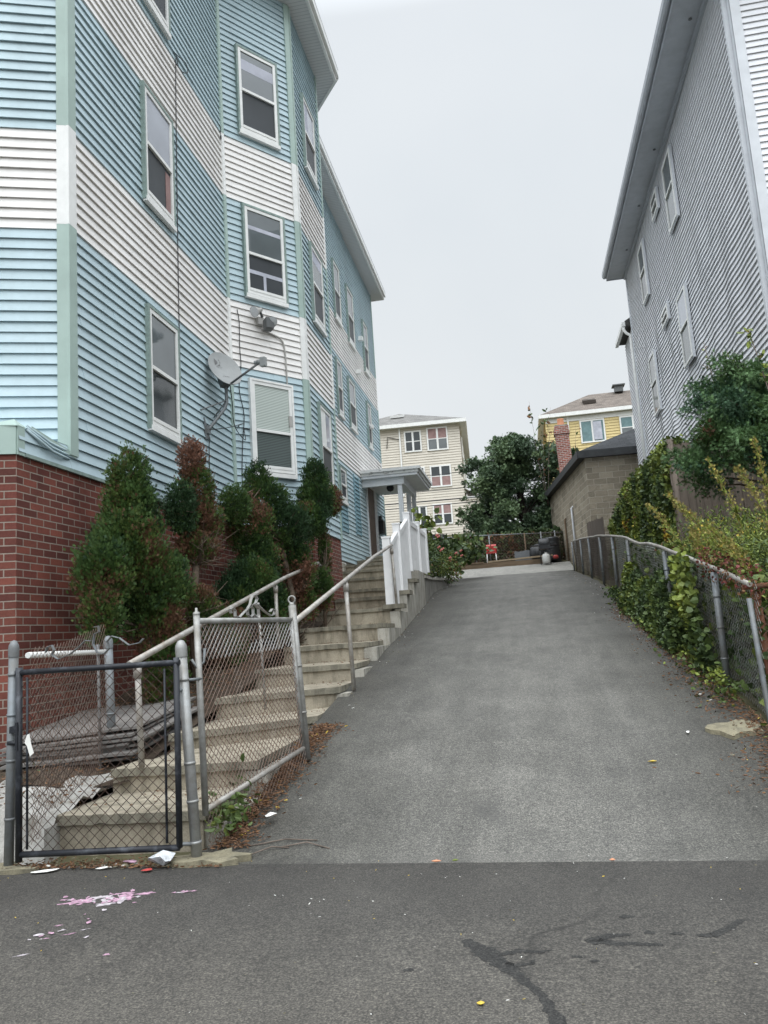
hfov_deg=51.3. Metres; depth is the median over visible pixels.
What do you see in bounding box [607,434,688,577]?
ivy
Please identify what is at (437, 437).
window
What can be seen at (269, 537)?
arborvitae shrub
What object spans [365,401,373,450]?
window
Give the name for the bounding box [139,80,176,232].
window
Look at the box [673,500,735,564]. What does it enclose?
tall weed
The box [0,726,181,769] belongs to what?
wall board
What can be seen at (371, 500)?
door
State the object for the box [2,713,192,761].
wall board
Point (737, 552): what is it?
tall weed
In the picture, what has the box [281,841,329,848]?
fallen twig
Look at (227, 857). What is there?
concrete footing
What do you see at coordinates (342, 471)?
window
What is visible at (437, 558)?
rose bush
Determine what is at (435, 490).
overhead wire
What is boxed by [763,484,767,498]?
tall weed
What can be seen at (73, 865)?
leaf litter
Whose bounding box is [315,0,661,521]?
sky
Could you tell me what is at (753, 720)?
leaf litter
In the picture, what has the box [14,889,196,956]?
paint stain
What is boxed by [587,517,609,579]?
stockade fence
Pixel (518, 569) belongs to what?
parking area
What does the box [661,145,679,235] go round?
window
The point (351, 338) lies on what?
window
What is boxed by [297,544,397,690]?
handrail
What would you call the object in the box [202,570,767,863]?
driveway
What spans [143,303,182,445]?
window
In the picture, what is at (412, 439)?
window
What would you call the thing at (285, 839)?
fallen twig
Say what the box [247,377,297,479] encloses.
window
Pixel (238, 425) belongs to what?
dish cable
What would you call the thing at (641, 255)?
window
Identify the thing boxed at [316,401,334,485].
window
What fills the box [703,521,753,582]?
tall weed
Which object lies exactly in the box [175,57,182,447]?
wall cable
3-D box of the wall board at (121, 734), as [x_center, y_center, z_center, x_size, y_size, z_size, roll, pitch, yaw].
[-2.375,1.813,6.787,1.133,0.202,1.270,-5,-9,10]
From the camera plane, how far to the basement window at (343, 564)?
18.96 m
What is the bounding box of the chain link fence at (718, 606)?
[571,535,765,713]
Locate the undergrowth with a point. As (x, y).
(733, 649)
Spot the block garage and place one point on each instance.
(583, 489)
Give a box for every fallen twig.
[251,838,316,845]
[252,846,288,854]
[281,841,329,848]
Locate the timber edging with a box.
[458,559,542,569]
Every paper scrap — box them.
[31,868,59,872]
[265,812,275,817]
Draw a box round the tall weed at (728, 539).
[726,537,750,570]
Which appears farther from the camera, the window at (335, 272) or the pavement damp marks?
the window at (335, 272)
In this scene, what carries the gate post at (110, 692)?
on the planting bed
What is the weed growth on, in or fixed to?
on the driveway
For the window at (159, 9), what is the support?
in the apartment house at (106, 222)
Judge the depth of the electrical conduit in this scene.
13.17 m
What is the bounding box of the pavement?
[0,860,767,1023]
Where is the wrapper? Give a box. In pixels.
[123,860,136,862]
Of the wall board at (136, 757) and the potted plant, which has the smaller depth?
the wall board at (136, 757)
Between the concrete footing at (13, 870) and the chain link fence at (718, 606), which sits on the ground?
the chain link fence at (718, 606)
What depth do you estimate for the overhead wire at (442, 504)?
41.54 m
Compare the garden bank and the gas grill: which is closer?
the gas grill
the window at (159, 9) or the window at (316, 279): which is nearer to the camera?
the window at (159, 9)
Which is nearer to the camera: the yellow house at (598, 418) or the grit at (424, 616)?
the grit at (424, 616)
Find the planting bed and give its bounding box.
[0,620,322,786]
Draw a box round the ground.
[43,527,767,865]
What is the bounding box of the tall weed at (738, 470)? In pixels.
[732,464,767,534]
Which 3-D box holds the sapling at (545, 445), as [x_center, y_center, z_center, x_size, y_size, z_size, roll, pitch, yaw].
[7.066,-2.609,35.214,1.242,4.752,0.986,-5,-9,10]
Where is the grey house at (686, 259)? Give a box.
[602,0,767,467]
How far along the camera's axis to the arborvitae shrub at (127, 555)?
7.44 m
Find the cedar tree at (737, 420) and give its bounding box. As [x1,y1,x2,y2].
[661,347,767,507]
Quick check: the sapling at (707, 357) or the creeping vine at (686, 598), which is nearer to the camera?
the creeping vine at (686, 598)
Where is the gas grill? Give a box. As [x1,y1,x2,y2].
[531,538,556,564]
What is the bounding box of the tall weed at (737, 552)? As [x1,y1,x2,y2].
[730,543,767,602]
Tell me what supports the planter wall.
on the driveway
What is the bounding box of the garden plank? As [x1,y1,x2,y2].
[488,554,552,562]
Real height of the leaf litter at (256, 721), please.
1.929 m
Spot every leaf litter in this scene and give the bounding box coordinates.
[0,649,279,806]
[2,853,221,869]
[94,608,381,806]
[202,722,353,849]
[594,603,767,793]
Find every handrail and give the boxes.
[126,562,322,767]
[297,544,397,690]
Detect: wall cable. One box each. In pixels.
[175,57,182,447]
[237,309,244,483]
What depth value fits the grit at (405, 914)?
3.46 m
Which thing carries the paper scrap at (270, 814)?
on the leaf litter at (313, 737)
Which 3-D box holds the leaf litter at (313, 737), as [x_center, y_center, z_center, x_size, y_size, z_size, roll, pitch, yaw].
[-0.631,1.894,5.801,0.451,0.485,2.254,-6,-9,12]
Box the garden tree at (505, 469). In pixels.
[454,431,555,550]
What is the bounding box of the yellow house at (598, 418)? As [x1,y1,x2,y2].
[537,383,634,488]
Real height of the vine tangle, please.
1.669 m
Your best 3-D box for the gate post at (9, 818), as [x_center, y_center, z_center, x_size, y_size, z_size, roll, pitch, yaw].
[-2.225,1.462,4.779,0.089,1.378,0.063,-5,-9,10]
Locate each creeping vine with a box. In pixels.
[617,561,689,655]
[667,551,721,672]
[696,546,766,598]
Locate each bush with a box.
[419,524,462,584]
[427,532,497,577]
[530,444,578,537]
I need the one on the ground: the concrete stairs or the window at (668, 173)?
the concrete stairs
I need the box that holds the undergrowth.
[624,537,767,705]
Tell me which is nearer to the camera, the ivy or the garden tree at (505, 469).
the ivy
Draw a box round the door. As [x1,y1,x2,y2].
[365,488,379,556]
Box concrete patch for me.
[705,719,763,739]
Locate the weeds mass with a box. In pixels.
[667,501,767,634]
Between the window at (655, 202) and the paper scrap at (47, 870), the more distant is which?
the window at (655, 202)
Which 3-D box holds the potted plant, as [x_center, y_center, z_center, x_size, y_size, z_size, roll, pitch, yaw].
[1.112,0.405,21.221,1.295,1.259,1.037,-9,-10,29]
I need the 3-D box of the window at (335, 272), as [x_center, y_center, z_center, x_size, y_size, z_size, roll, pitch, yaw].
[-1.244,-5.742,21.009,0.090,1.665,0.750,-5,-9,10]
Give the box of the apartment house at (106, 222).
[0,0,431,760]
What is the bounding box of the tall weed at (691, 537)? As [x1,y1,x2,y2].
[687,533,705,572]
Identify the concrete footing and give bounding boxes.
[0,861,38,874]
[166,848,251,867]
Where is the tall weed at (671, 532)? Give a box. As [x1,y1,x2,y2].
[645,503,692,550]
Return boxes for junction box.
[288,416,292,426]
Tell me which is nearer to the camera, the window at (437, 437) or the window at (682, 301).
the window at (682, 301)
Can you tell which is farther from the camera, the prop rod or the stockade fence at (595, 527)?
the stockade fence at (595, 527)
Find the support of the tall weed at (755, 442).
on the undergrowth
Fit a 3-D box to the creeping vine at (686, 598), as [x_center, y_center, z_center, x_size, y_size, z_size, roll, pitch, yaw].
[3.055,0.957,7.956,0.245,1.209,1.503,-5,-9,10]
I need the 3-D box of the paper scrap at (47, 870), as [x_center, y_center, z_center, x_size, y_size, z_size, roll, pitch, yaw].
[-1.923,2.037,4.538,0.156,0.014,0.049,-2,-9,-13]
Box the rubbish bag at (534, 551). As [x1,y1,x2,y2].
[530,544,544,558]
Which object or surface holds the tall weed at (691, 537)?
on the undergrowth
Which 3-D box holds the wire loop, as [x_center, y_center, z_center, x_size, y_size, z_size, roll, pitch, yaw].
[-2.905,-6.412,11.458,0.023,0.218,0.365,-7,-9,18]
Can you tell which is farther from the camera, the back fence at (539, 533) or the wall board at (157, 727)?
the back fence at (539, 533)
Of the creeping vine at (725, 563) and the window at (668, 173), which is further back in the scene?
the window at (668, 173)
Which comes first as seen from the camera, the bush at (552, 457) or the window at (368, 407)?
the window at (368, 407)
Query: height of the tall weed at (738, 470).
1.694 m
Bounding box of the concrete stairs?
[55,556,432,855]
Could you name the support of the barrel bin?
on the garden bank
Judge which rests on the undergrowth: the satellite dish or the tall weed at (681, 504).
the tall weed at (681, 504)
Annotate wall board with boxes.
[0,703,193,751]
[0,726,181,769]
[0,727,169,764]
[0,740,135,756]
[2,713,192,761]
[5,696,195,745]
[23,706,196,752]
[42,741,157,766]
[98,724,197,763]
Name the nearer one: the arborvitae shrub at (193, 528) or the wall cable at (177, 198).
the arborvitae shrub at (193, 528)
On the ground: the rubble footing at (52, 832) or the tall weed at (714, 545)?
the rubble footing at (52, 832)
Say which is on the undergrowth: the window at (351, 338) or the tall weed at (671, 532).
the tall weed at (671, 532)
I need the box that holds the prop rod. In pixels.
[257,602,266,709]
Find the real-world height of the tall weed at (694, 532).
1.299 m
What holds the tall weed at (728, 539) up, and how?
on the undergrowth
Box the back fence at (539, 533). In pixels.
[435,530,564,562]
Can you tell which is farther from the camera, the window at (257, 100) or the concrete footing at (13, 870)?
the window at (257, 100)
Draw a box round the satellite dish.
[200,352,266,439]
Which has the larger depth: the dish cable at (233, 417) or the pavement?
the dish cable at (233, 417)
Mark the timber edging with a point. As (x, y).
(477, 565)
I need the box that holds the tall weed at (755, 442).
[749,436,767,521]
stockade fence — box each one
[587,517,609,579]
[665,439,767,559]
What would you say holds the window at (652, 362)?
in the grey house at (686, 259)
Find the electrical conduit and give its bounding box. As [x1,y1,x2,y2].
[261,329,287,383]
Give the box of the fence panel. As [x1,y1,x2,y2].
[25,625,107,844]
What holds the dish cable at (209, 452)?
hanging from the satellite dish
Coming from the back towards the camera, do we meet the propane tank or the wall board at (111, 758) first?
the propane tank
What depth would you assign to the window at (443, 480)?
57.92 m
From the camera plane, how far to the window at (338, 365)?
20.24 m
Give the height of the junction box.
0.180 m
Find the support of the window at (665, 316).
in the grey house at (686, 259)
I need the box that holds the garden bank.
[475,550,521,562]
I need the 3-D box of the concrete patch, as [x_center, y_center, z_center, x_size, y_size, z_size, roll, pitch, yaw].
[2.544,1.592,5.762,0.388,0.151,0.280,-2,-9,-11]
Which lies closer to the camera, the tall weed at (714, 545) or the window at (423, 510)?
the tall weed at (714, 545)
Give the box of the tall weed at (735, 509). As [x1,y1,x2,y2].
[704,455,767,565]
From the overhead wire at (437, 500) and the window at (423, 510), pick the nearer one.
the overhead wire at (437, 500)
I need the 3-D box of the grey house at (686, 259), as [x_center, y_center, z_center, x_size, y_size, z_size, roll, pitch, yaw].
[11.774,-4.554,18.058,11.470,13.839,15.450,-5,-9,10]
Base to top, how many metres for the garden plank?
0.130 m
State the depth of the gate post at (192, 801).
4.64 m
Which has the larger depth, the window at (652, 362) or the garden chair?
the garden chair
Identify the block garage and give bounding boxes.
[543,418,638,570]
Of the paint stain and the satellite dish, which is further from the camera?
the satellite dish
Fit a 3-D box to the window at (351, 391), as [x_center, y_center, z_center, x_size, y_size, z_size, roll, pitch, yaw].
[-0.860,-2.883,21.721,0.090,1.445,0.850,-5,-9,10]
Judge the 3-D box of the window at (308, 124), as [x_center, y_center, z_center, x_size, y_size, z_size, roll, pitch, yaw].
[-1.423,-7.009,15.180,0.090,1.505,0.840,-5,-9,10]
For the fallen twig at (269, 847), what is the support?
on the driveway
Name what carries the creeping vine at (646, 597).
attached to the chain link fence at (718, 606)
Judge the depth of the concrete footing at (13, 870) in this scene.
4.58 m
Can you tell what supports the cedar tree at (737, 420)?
on the ground
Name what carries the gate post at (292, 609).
on the driveway
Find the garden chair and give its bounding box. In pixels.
[486,544,496,562]
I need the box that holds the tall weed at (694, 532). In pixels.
[686,524,738,640]
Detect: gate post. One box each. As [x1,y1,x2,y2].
[3,640,19,866]
[103,636,115,733]
[175,640,201,857]
[288,595,310,759]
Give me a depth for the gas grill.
30.04 m
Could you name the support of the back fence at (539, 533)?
on the garden bank
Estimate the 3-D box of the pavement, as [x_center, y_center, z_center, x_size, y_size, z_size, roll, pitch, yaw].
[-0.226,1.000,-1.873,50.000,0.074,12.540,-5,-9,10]
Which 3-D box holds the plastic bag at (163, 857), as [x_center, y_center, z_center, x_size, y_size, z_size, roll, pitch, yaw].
[-1.244,1.939,4.475,0.153,0.086,0.104,-2,-9,-14]
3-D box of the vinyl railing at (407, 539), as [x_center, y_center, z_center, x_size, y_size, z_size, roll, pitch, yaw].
[0.501,0.948,15.408,0.160,1.870,5.370,-5,-9,10]
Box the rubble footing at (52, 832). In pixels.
[0,772,112,865]
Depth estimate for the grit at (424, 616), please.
8.51 m
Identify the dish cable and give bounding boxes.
[209,437,209,472]
[211,423,248,429]
[230,385,249,439]
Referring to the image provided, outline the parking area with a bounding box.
[445,561,573,578]
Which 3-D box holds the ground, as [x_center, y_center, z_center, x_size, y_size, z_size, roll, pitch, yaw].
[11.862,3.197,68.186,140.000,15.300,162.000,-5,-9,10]
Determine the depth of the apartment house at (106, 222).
10.30 m
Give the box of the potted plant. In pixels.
[399,506,448,543]
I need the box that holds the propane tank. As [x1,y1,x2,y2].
[542,552,550,563]
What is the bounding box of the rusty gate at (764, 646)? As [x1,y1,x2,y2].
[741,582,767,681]
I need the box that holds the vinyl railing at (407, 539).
[381,512,429,603]
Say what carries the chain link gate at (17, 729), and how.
attached to the gate post at (192, 801)
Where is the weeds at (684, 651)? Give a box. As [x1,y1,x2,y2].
[596,585,745,706]
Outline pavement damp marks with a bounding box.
[402,915,744,1023]
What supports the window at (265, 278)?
in the apartment house at (106, 222)
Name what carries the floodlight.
attached to the apartment house at (106, 222)
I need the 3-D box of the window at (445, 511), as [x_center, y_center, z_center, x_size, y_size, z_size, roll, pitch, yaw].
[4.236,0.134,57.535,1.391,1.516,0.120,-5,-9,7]
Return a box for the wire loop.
[173,51,187,73]
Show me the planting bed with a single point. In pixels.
(157, 748)
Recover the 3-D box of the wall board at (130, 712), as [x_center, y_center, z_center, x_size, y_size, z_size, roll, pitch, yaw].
[-2.361,1.774,6.853,1.149,0.217,1.283,-5,-9,10]
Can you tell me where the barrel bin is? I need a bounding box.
[545,537,561,562]
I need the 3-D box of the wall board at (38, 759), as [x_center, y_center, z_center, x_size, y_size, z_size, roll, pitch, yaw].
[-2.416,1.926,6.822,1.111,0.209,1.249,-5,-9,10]
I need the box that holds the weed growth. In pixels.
[204,753,260,836]
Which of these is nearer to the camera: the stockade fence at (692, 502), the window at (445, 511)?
the stockade fence at (692, 502)
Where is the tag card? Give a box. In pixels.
[25,734,33,755]
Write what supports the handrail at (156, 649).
on the concrete stairs
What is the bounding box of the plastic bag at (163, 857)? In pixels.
[148,850,174,865]
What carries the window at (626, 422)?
in the yellow house at (598, 418)
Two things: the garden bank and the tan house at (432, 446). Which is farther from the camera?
the tan house at (432, 446)
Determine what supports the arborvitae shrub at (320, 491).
on the planting bed
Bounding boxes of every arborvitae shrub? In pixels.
[63,440,196,704]
[159,434,248,686]
[212,551,290,664]
[214,457,329,643]
[291,455,350,626]
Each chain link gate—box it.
[7,626,191,862]
[189,594,306,846]
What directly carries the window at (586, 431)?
in the yellow house at (598, 418)
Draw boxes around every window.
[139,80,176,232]
[143,0,171,39]
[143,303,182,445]
[233,43,280,150]
[240,202,288,308]
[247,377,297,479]
[299,92,318,190]
[307,241,326,337]
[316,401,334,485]
[330,257,342,328]
[334,356,345,420]
[338,465,348,505]
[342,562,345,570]
[344,283,356,351]
[346,375,358,434]
[361,319,370,378]
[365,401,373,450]
[404,430,421,452]
[412,505,426,524]
[426,426,448,450]
[430,464,451,487]
[432,503,452,524]
[579,418,605,443]
[619,415,634,433]
[637,238,650,306]
[648,349,662,417]
[650,186,659,223]
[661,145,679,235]
[661,301,670,330]
[676,282,695,369]
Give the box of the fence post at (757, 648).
[746,598,767,721]
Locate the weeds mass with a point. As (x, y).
(761, 544)
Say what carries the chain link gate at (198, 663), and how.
attached to the gate post at (292, 609)
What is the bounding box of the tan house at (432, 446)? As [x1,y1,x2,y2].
[379,414,480,536]
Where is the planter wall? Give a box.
[424,575,451,603]
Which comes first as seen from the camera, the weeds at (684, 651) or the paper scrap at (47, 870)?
the paper scrap at (47, 870)
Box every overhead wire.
[385,491,530,504]
[385,494,530,509]
[388,478,555,494]
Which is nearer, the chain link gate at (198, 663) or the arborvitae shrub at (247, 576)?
the chain link gate at (198, 663)
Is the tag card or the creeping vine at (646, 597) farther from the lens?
the creeping vine at (646, 597)
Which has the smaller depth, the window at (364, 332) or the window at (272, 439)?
the window at (272, 439)
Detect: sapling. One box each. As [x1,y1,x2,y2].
[527,406,555,505]
[700,342,733,455]
[736,327,767,388]
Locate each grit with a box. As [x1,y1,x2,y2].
[15,857,756,1018]
[280,583,747,798]
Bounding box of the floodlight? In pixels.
[250,306,276,331]
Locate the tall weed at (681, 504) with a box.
[663,490,710,545]
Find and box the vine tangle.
[429,525,564,562]
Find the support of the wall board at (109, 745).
on the wall board at (133, 744)
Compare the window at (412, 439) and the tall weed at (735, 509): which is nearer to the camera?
the tall weed at (735, 509)
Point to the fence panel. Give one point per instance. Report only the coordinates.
(58, 653)
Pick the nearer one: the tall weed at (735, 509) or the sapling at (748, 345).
the tall weed at (735, 509)
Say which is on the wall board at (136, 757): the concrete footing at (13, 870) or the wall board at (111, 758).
the wall board at (111, 758)
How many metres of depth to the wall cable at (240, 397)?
12.47 m

